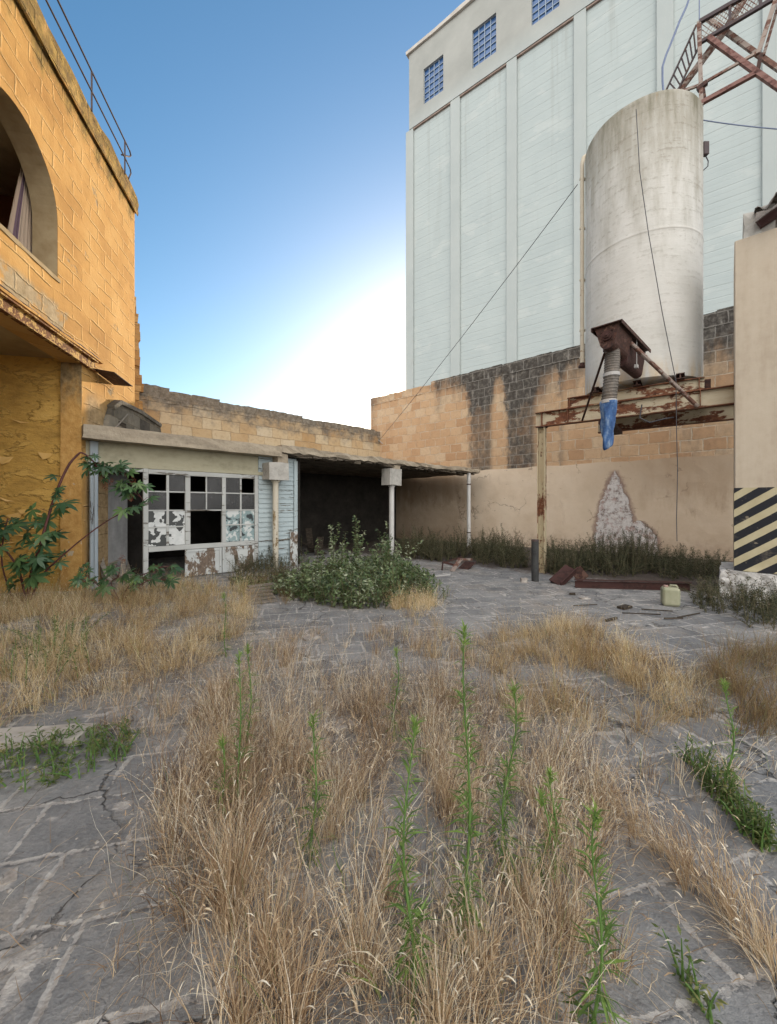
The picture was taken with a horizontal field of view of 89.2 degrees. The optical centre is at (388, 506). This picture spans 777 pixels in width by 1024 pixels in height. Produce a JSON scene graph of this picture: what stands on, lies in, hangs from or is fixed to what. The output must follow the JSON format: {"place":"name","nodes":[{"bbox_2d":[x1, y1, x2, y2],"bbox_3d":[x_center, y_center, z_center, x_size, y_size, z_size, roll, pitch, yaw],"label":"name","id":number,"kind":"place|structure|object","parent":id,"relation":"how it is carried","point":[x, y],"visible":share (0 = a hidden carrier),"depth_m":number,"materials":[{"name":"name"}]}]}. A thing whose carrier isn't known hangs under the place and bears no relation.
{"place":"outdoors","nodes":[
{"label":"outdoors","id":0,"kind":"place"},
{"bbox_2d":[0,0,138,592],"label":"stone building","id":1,"kind":"structure","parent":0,"point":[67,328],"depth_m":7.33,"materials":[{"name":"paint"}]},
{"bbox_2d":[7,167,31,252],"bbox_3d":[-6.088,-4.701,6.495,0.106,2.002,0.633,0,0,-13],"label":"curtain","id":2,"kind":"object","parent":1,"relation":"hanging from","point":[19,228],"visible":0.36,"depth_m":6.53,"materials":[{"name":"white fabric"}]},
{"bbox_2d":[45,0,131,178],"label":"roof railing","id":3,"kind":"object","parent":1,"relation":"on","point":[92,96],"visible":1,"depth_m":7.71,"materials":[{"name":"metal"}]},
{"bbox_2d":[0,563,271,727],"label":"dry grass","id":4,"kind":"structure","parent":0,"point":[35,602],"depth_m":4.62,"materials":[{"name":"plant"}]},
{"bbox_2d":[37,0,464,428],"label":"sky","id":5,"kind":"structure","parent":0,"point":[265,139],"materials":[{"name":"blue"}]},
{"bbox_2d":[0,538,776,1023],"bbox_3d":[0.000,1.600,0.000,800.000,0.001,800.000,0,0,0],"label":"ground","id":6,"kind":"structure","parent":0,"point":[50,1000],"depth_m":2.02,"materials":[{"name":"grey concrete"}]},
{"bbox_2d":[4,867,17,884],"bbox_3d":[-1.629,1.601,1.700,0.048,0.027,0.074,0,0,-38],"label":"stone","id":7,"kind":"object","parent":6,"relation":"on","point":[11,876],"visible":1,"depth_m":1.69,"materials":[{"name":"grey stone"}]},
{"bbox_2d":[0,723,96,749],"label":"stone slab","id":8,"kind":"structure","parent":6,"relation":"on","point":[26,730],"depth_m":2.69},
{"bbox_2d":[0,611,107,683],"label":"green weed","id":9,"kind":"object","parent":6,"relation":"on","point":[57,656],"visible":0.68,"depth_m":3.87,"materials":[{"name":"plant"}]},
{"bbox_2d":[0,714,144,792],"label":"green weed","id":10,"kind":"object","parent":6,"relation":"on","point":[98,744],"visible":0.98,"depth_m":2.50,"materials":[{"name":"green plant"}]},
{"bbox_2d":[0,452,159,604],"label":"castor plant","id":11,"kind":"object","parent":6,"relation":"on","point":[38,561],"visible":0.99,"depth_m":6.38,"materials":[{"name":"green plant"}]},
{"bbox_2d":[100,562,111,582],"bbox_3d":[-6.037,1.149,8.256,0.808,0.820,0.094,0,0,29],"label":"fallen plank","id":12,"kind":"object","parent":6,"relation":"on","point":[102,565],"visible":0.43,"depth_m":8.15,"materials":[{"name":"wood"}]},
{"bbox_2d":[107,560,117,577],"bbox_3d":[-5.989,1.253,8.538,0.155,0.614,0.773,0,0,-18],"label":"fallen plank","id":13,"kind":"object","parent":6,"relation":"on","point":[110,563],"visible":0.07,"depth_m":8.54,"materials":[{"name":"wood"}]},
{"bbox_2d":[120,558,125,577],"bbox_3d":[-5.931,1.079,8.815,0.090,0.962,1.177,0,0,-32],"label":"fallen plank","id":14,"kind":"object","parent":6,"relation":"on","point":[123,566],"visible":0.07,"depth_m":8.55,"materials":[{"name":"wood"}]},
{"bbox_2d":[69,555,183,600],"bbox_3d":[-4.485,1.211,6.715,1.876,0.794,0.694,0,0,-8],"label":"castor plant","id":15,"kind":"object","parent":6,"relation":"on","point":[78,579],"visible":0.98,"depth_m":6.64,"materials":[{"name":"green plant"}]},
{"bbox_2d":[207,732,237,825],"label":"horseweed","id":16,"kind":"object","parent":6,"relation":"on","point":[222,744],"visible":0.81,"depth_m":2.01,"materials":[{"name":"green plant"}]},
{"bbox_2d":[217,592,232,657],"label":"horseweed","id":17,"kind":"object","parent":6,"relation":"on","point":[225,604],"visible":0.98,"depth_m":4.24,"materials":[{"name":"green plant"}]},
{"bbox_2d":[223,651,256,816],"bbox_3d":[-0.797,1.199,2.098,0.210,0.872,0.189,0,0,-30],"label":"horseweed","id":18,"kind":"object","parent":6,"relation":"on","point":[239,699],"visible":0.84,"depth_m":2.08,"materials":[{"name":"green plant"}]},
{"bbox_2d":[241,641,263,750],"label":"horseweed","id":19,"kind":"object","parent":6,"relation":"on","point":[250,695],"visible":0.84,"depth_m":2.55,"materials":[{"name":"green plant"}]},
{"bbox_2d":[244,589,272,593],"bbox_3d":[-2.312,1.520,7.032,0.482,0.022,0.130,0,0,-36],"label":"board","id":20,"kind":"object","parent":6,"relation":"on","point":[266,590],"visible":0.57,"depth_m":7.00,"materials":[{"name":"brown wood"}]},
{"bbox_2d":[139,384,379,456],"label":"back wall","id":21,"kind":"structure","parent":6,"relation":"on","point":[176,413],"depth_m":15.73,"materials":[{"name":"beige stone"}]},
{"bbox_2d":[135,297,143,409],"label":"broken wall end","id":22,"kind":"structure","parent":21,"relation":"part of","point":[139,386],"depth_m":13.05,"materials":[{"name":"stone"}]},
{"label":"wall plate","id":23,"kind":"object","parent":21,"relation":"attached to","visible":0},
{"bbox_2d":[381,184,577,437],"bbox_3d":[2.055,-5.649,15.091,0.016,4.432,12.120,0,0,-25],"label":"stay wire","id":24,"kind":"object","parent":23,"relation":"attached to","point":[490,299],"visible":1,"depth_m":12.35,"materials":[{"name":"grey metal"}]},
{"bbox_2d":[246,592,272,597],"bbox_3d":[-2.252,1.540,6.853,0.452,0.022,0.130,0,0,-37],"label":"board","id":25,"kind":"object","parent":6,"relation":"on","point":[261,594],"visible":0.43,"depth_m":6.84,"materials":[{"name":"brown wood"}]},
{"bbox_2d":[246,586,273,590],"bbox_3d":[-2.332,1.500,7.220,0.525,0.022,0.130,0,0,-35],"label":"board","id":26,"kind":"object","parent":6,"relation":"on","point":[259,588],"visible":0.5,"depth_m":7.15,"materials":[{"name":"brown wood"}]},
{"bbox_2d":[247,599,275,604],"bbox_3d":[-2.104,1.580,6.522,0.456,0.022,0.130,0,0,-32],"label":"board","id":27,"kind":"object","parent":6,"relation":"on","point":[263,601],"visible":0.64,"depth_m":6.51,"materials":[{"name":"brown wood"}]},
{"bbox_2d":[247,582,275,587],"bbox_3d":[-2.389,1.480,7.418,0.510,0.022,0.130,0,0,-38],"label":"board","id":28,"kind":"object","parent":6,"relation":"on","point":[258,585],"visible":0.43,"depth_m":7.38,"materials":[{"name":"brown wood"}]},
{"bbox_2d":[249,595,274,600],"bbox_3d":[-2.179,1.560,6.684,0.483,0.022,0.130,0,0,-32],"label":"board","id":29,"kind":"object","parent":6,"relation":"on","point":[270,597],"visible":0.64,"depth_m":6.68,"materials":[{"name":"brown wood"}]},
{"bbox_2d":[220,552,309,588],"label":"bush","id":30,"kind":"object","parent":6,"relation":"on","point":[261,570],"visible":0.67,"depth_m":8.75,"materials":[{"name":"green plant"}]},
{"bbox_2d":[232,535,302,572],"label":"wall shrub","id":31,"kind":"object","parent":6,"relation":"on","point":[271,557],"visible":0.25,"depth_m":9.96,"materials":[{"name":"green plant"}]},
{"bbox_2d":[81,424,480,588],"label":"shed","id":32,"kind":"structure","parent":6,"relation":"on","point":[218,504],"depth_m":9.83,"materials":[{"name":"concrete"}]},
{"bbox_2d":[103,400,161,431],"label":"roof side wall","id":33,"kind":"structure","parent":32,"relation":"on","point":[118,411],"depth_m":9.30,"materials":[{"name":"concrete"}]},
{"bbox_2d":[108,468,257,579],"bbox_3d":[-4.526,0.393,8.898,3.297,2.414,0.082,0,0,-44],"label":"window frame","id":34,"kind":"structure","parent":32,"relation":"in","point":[162,527],"depth_m":8.99,"materials":[{"name":"white wood"}]},
{"bbox_2d":[185,547,221,576],"bbox_3d":[-4.283,1.275,9.124,0.808,0.610,0.050,0,0,-44],"label":"door panel","id":35,"kind":"structure","parent":32,"relation":"in","point":[200,560],"depth_m":9.12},
{"bbox_2d":[222,545,253,572],"bbox_3d":[-3.690,1.275,9.688,0.796,0.610,0.050,0,0,-44],"label":"door panel","id":36,"kind":"structure","parent":32,"relation":"in","point":[228,553],"depth_m":9.63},
{"bbox_2d":[467,473,470,545],"bbox_3d":[3.248,0.120,15.928,0.170,2.960,0.166,0,0,-44],"label":"drain pipe","id":37,"kind":"object","parent":32,"relation":"attached to","point":[469,502],"visible":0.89,"depth_m":15.86,"materials":[{"name":"white metal"}]},
{"bbox_2d":[305,528,314,551],"bbox_3d":[-2.767,1.177,13.845,0.226,0.803,0.566,0,0,-22],"label":"dark plank","id":38,"kind":"object","parent":6,"relation":"on","point":[309,537],"visible":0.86,"depth_m":13.86,"materials":[{"name":"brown wood"}]},
{"bbox_2d":[302,633,319,641],"bbox_3d":[-0.939,1.591,4.773,0.205,0.059,0.140,0,0,-42],"label":"stone","id":39,"kind":"object","parent":6,"relation":"on","point":[304,638],"visible":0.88,"depth_m":4.74,"materials":[{"name":"beige stone"}]},
{"bbox_2d":[300,541,326,553],"bbox_3d":[-2.797,1.308,13.496,1.587,0.553,0.117,0,0,27],"label":"dark plank","id":40,"kind":"object","parent":6,"relation":"on","point":[308,545],"visible":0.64,"depth_m":13.40,"materials":[{"name":"brown wood"}]},
{"bbox_2d":[293,709,336,868],"bbox_3d":[-0.334,1.286,1.777,0.215,0.735,0.186,0,0,19],"label":"horseweed","id":41,"kind":"object","parent":6,"relation":"on","point":[315,796],"visible":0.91,"depth_m":1.77,"materials":[{"name":"green plant"}]},
{"bbox_2d":[315,537,323,554],"bbox_3d":[-2.314,1.308,13.202,0.224,0.548,0.664,0,0,-4],"label":"dark plank","id":42,"kind":"object","parent":6,"relation":"on","point":[320,545],"visible":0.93,"depth_m":13.19,"materials":[{"name":"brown wood"}]},
{"bbox_2d":[324,836,344,890],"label":"grass tuft","id":43,"kind":"object","parent":6,"relation":"on","point":[337,864],"visible":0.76,"depth_m":1.66,"materials":[{"name":"beige plant"}]},
{"bbox_2d":[232,515,442,608],"bbox_3d":[-0.705,0.920,8.087,3.867,1.480,4.144,0,0,-41],"label":"leafy bush","id":44,"kind":"object","parent":6,"relation":"on","point":[342,578],"visible":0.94,"depth_m":6.99,"materials":[{"name":"green plant"}]},
{"bbox_2d":[324,718,354,735],"bbox_3d":[-0.355,1.591,2.840,0.210,0.062,0.141,0,0,-26],"label":"stone","id":45,"kind":"object","parent":6,"relation":"on","point":[343,725],"visible":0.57,"depth_m":2.82,"materials":[{"name":"grey stone"}]},
{"bbox_2d":[228,564,460,605],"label":"dry grass","id":46,"kind":"structure","parent":6,"relation":"on","point":[287,599],"depth_m":6.97,"materials":[{"name":"beige plant"}]},
{"bbox_2d":[337,958,381,999],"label":"grass tuft","id":47,"kind":"object","parent":6,"relation":"on","point":[365,979],"visible":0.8,"depth_m":1.28,"materials":[{"name":"green plant"}]},
{"bbox_2d":[379,646,407,741],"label":"horseweed","id":48,"kind":"object","parent":6,"relation":"on","point":[397,686],"visible":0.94,"depth_m":2.72,"materials":[{"name":"green plant"}]},
{"bbox_2d":[377,712,443,1023],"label":"horseweed","id":49,"kind":"object","parent":6,"relation":"on","point":[408,900],"visible":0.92,"depth_m":1.26,"materials":[{"name":"green plant"}]},
{"bbox_2d":[392,521,480,561],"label":"wall shrub","id":50,"kind":"object","parent":6,"relation":"on","point":[440,551],"visible":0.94,"depth_m":12.30,"materials":[{"name":"green plant"}]},
{"bbox_2d":[427,582,449,600],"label":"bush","id":51,"kind":"object","parent":6,"relation":"on","point":[430,591],"visible":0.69,"depth_m":6.80,"materials":[{"name":"green plant"}]},
{"bbox_2d":[434,574,450,576],"bbox_3d":[1.227,1.580,9.042,0.434,0.030,0.070,0,0,-28],"label":"white lath","id":52,"kind":"object","parent":6,"relation":"on","point":[442,575],"visible":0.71,"depth_m":9.03,"materials":[{"name":"white wood"}]},
{"bbox_2d":[441,556,475,571],"bbox_3d":[1.803,1.476,10.077,1.057,0.355,0.457,0,0,-32],"label":"barrow wreck","id":53,"kind":"object","parent":6,"relation":"on","point":[467,565],"visible":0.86,"depth_m":10.06,"materials":[{"name":"red metal"}]},
{"bbox_2d":[440,620,493,969],"bbox_3d":[0.284,1.025,1.445,0.213,1.249,0.227,0,0,0],"label":"horseweed","id":54,"kind":"object","parent":6,"relation":"on","point":[471,817],"visible":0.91,"depth_m":1.43,"materials":[{"name":"green plant"}]},
{"bbox_2d":[466,523,530,568],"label":"wall shrub","id":55,"kind":"object","parent":6,"relation":"on","point":[504,553],"visible":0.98,"depth_m":11.25,"materials":[{"name":"green plant"}]},
{"bbox_2d":[481,679,532,899],"bbox_3d":[0.513,1.197,1.703,0.227,0.903,0.230,0,0,0],"label":"horseweed","id":56,"kind":"object","parent":6,"relation":"on","point":[513,688],"visible":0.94,"depth_m":1.70,"materials":[{"name":"green plant"}]},
{"bbox_2d":[520,577,526,582],"bbox_3d":[2.861,1.554,8.331,0.135,0.106,0.087,0,0,0],"label":"brick","id":57,"kind":"object","parent":6,"relation":"on","point":[523,580],"visible":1,"depth_m":8.29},
{"bbox_2d":[531,539,538,581],"bbox_3d":[3.144,1.179,8.444,0.158,0.943,0.158,0,0,0],"label":"bollard","id":58,"kind":"object","parent":6,"relation":"on","point":[534,560],"visible":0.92,"depth_m":8.39,"materials":[{"name":"metal"}]},
{"bbox_2d":[516,786,565,894],"bbox_3d":[0.658,1.439,1.679,0.189,0.474,0.182,0,0,-13],"label":"horseweed","id":59,"kind":"object","parent":6,"relation":"on","point":[541,801],"visible":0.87,"depth_m":1.68,"materials":[{"name":"green plant"}]},
{"bbox_2d":[371,306,733,560],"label":"boundary wall","id":60,"kind":"structure","parent":6,"relation":"on","point":[484,420],"depth_m":14.85,"materials":[{"name":"beige stone"}]},
{"bbox_2d":[539,766,572,885],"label":"horseweed","id":61,"kind":"object","parent":6,"relation":"on","point":[549,775],"visible":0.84,"depth_m":1.71,"materials":[{"name":"green plant"}]},
{"bbox_2d":[549,565,588,584],"bbox_3d":[3.750,1.435,8.239,0.746,0.411,0.454,0,0,-28],"label":"steel box section","id":62,"kind":"object","parent":6,"relation":"on","point":[564,574],"visible":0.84,"depth_m":8.21,"materials":[{"name":"red metal"}]},
{"bbox_2d":[528,532,613,573],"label":"wall shrub","id":63,"kind":"object","parent":6,"relation":"on","point":[555,560],"visible":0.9,"depth_m":9.66,"materials":[{"name":"green plant"}]},
{"bbox_2d":[406,0,776,389],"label":"grain silo","id":64,"kind":"object","parent":6,"relation":"on","point":[515,106],"visible":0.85,"depth_m":26.09,"materials":[{"name":"paint"}]},
{"bbox_2d":[424,57,442,103],"bbox_3d":[3.557,-32.975,30.535,1.755,2.746,0.090,0,0,37],"label":"window","id":65,"kind":"structure","parent":64,"relation":"in","point":[433,75],"depth_m":30.61,"materials":[{"name":"blue glass"}]},
{"bbox_2d":[473,15,495,67],"bbox_3d":[6.863,-32.975,28.025,1.788,2.746,0.090,0,0,37],"label":"window","id":66,"kind":"structure","parent":64,"relation":"in","point":[484,38],"depth_m":28.02,"materials":[{"name":"blue glass"}]},
{"bbox_2d":[532,0,558,24],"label":"window","id":67,"kind":"structure","parent":64,"relation":"in","point":[540,8],"depth_m":25.68,"materials":[{"name":"blue glass"}]},
{"bbox_2d":[560,795,636,1023],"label":"horseweed","id":68,"kind":"object","parent":6,"relation":"on","point":[608,932],"visible":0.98,"depth_m":1.19,"materials":[{"name":"green plant"}]},
{"bbox_2d":[605,617,617,621],"bbox_3d":[3.113,1.575,5.502,0.221,0.040,0.030,0,0,-24],"label":"wood scrap","id":69,"kind":"object","parent":6,"relation":"on","point":[611,619],"visible":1,"depth_m":5.49,"materials":[{"name":"wood"}]},
{"bbox_2d":[617,604,632,609],"bbox_3d":[3.704,1.575,6.173,0.202,0.045,0.120,0,0,-25],"label":"wood scrap","id":70,"kind":"object","parent":6,"relation":"on","point":[624,607],"visible":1,"depth_m":6.14,"materials":[{"name":"brown wood"}]},
{"bbox_2d":[568,522,688,576],"bbox_3d":[6.132,1.038,10.350,2.562,1.174,4.622,0,0,24],"label":"wall shrub","id":71,"kind":"object","parent":6,"relation":"on","point":[632,560],"visible":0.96,"depth_m":9.64,"materials":[{"name":"green plant"}]},
{"bbox_2d":[574,579,690,590],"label":"steel beam","id":72,"kind":"structure","parent":6,"relation":"on","point":[617,584],"depth_m":7.65,"materials":[{"name":"red metal"}]},
{"bbox_2d":[535,372,733,573],"bbox_3d":[6.167,-0.509,8.740,5.129,4.219,2.175,0,0,37],"label":"tank support","id":73,"kind":"object","parent":6,"relation":"on","point":[658,402],"visible":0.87,"depth_m":8.85,"materials":[{"name":"beige metal"}]},
{"bbox_2d":[581,319,698,449],"bbox_3d":[4.458,-2.047,7.565,2.389,2.118,2.080,0,0,-44],"label":"screw conveyor","id":74,"kind":"object","parent":73,"relation":"on","point":[624,346],"visible":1,"depth_m":6.90,"materials":[{"name":"red metal"}]},
{"bbox_2d":[585,89,708,394],"bbox_3d":[5.793,-5.610,9.014,2.325,5.980,2.268,0,0,0],"label":"storage tank","id":75,"kind":"object","parent":73,"relation":"on","point":[620,280],"visible":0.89,"depth_m":8.04,"materials":[{"name":"paint"}]},
{"bbox_2d":[578,154,585,367],"bbox_3d":[4.758,-5.977,9.592,0.253,5.236,0.121,0,0,0],"label":"pipe","id":76,"kind":"object","parent":75,"relation":"attached to","point":[582,279],"visible":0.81,"depth_m":9.56,"materials":[{"name":"beige metal"}]},
{"bbox_2d":[636,109,677,537],"bbox_3d":[5.333,-3.618,7.833,0.806,8.611,0.078,0,0,7],"label":"tank wire","id":77,"kind":"object","parent":75,"relation":"hanging from","point":[664,325],"visible":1,"depth_m":7.83,"materials":[{"name":"grey metal"}]},
{"bbox_2d":[665,0,776,104],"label":"conveyor gantry","id":78,"kind":"object","parent":75,"relation":"on","point":[717,36],"visible":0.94,"depth_m":8.66,"materials":[{"name":"metal"}]},
{"bbox_2d":[661,0,688,89],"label":"power cable","id":79,"kind":"object","parent":78,"relation":"attached to","point":[667,51],"visible":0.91,"depth_m":8.58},
{"bbox_2d":[703,119,776,129],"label":"side wire","id":80,"kind":"object","parent":75,"relation":"attached to","point":[740,125],"visible":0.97,"depth_m":8.16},
{"bbox_2d":[639,404,673,422],"bbox_3d":[5.500,-1.919,8.052,0.624,0.406,0.148,0,0,17],"label":"loose cable","id":81,"kind":"object","parent":73,"relation":"hanging from","point":[651,421],"visible":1,"depth_m":8.10,"materials":[{"name":"metal"}]},
{"bbox_2d":[622,612,660,614],"bbox_3d":[3.718,1.575,5.790,0.500,0.025,0.015,0,0,14],"label":"wood scrap","id":82,"kind":"object","parent":6,"relation":"on","point":[640,613],"visible":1,"depth_m":5.78,"materials":[{"name":"wood"}]},
{"bbox_2d":[641,609,672,611],"bbox_3d":[4.083,1.575,5.990,0.400,0.025,0.015,0,0,22],"label":"wood scrap","id":83,"kind":"object","parent":6,"relation":"on","point":[657,610],"visible":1,"depth_m":5.99,"materials":[{"name":"wood"}]},
{"bbox_2d":[660,584,679,606],"bbox_3d":[4.557,1.428,6.367,0.244,0.343,0.200,0,0,24],"label":"jerrycan","id":84,"kind":"object","parent":6,"relation":"on","point":[670,595],"visible":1,"depth_m":6.29,"materials":[{"name":"plastic"}]},
{"bbox_2d":[664,617,682,618],"bbox_3d":[4.018,1.575,5.553,0.251,0.030,0.020,0,0,3],"label":"wood scrap","id":85,"kind":"object","parent":6,"relation":"on","point":[673,618],"visible":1,"depth_m":5.55,"materials":[{"name":"wood"}]},
{"bbox_2d":[636,541,732,580],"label":"wall shrub","id":86,"kind":"object","parent":6,"relation":"on","point":[674,568],"visible":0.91,"depth_m":9.22,"materials":[{"name":"green plant"}]},
{"bbox_2d":[678,613,699,616],"bbox_3d":[4.357,1.575,5.709,0.500,0.025,0.015,0,0,-22],"label":"wood scrap","id":87,"kind":"object","parent":6,"relation":"on","point":[688,615],"visible":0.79,"depth_m":5.71,"materials":[{"name":"wood"}]},
{"bbox_2d":[652,923,728,1023],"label":"green weed","id":88,"kind":"object","parent":6,"relation":"on","point":[694,993],"visible":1,"depth_m":1.27,"materials":[{"name":"green plant"}]},
{"bbox_2d":[670,568,776,629],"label":"shrub","id":89,"kind":"object","parent":6,"relation":"on","point":[752,601],"visible":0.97,"depth_m":5.99,"materials":[{"name":"green plant"}]},
{"bbox_2d":[671,731,776,852],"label":"flowering weed","id":90,"kind":"object","parent":6,"relation":"on","point":[761,832],"visible":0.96,"depth_m":2.02,"materials":[{"name":"green plant"}]},
{"bbox_2d":[707,677,746,797],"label":"horseweed","id":91,"kind":"object","parent":6,"relation":"on","point":[733,730],"visible":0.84,"depth_m":2.18,"materials":[{"name":"green plant"}]},
{"bbox_2d":[719,203,776,601],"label":"gate pillar","id":92,"kind":"structure","parent":6,"relation":"on","point":[755,424],"depth_m":6.82,"materials":[{"name":"paint"}]},
{"bbox_2d":[754,192,776,228],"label":"tin roof","id":93,"kind":"structure","parent":92,"relation":"on","point":[764,217],"depth_m":6.66,"materials":[{"name":"red metal"}]},
{"bbox_2d":[0,587,776,1023],"bbox_3d":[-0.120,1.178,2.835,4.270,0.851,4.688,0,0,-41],"label":"pale dry grass","id":94,"kind":"structure","parent":0,"point":[229,890],"depth_m":1.62,"materials":[{"name":"plant"}]},
{"bbox_2d":[6,576,776,1023],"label":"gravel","id":95,"kind":"structure","parent":0,"point":[362,1018],"depth_m":1.65,"materials":[{"name":"grey gravel"}]},
{"bbox_2d":[377,577,736,768],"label":"dry grass","id":96,"kind":"structure","parent":0,"point":[608,650],"depth_m":3.79,"materials":[{"name":"plant"}]},
{"bbox_2d":[656,618,776,762],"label":"brown grass","id":97,"kind":"structure","parent":0,"point":[718,669],"depth_m":3.38,"materials":[{"name":"plant"}]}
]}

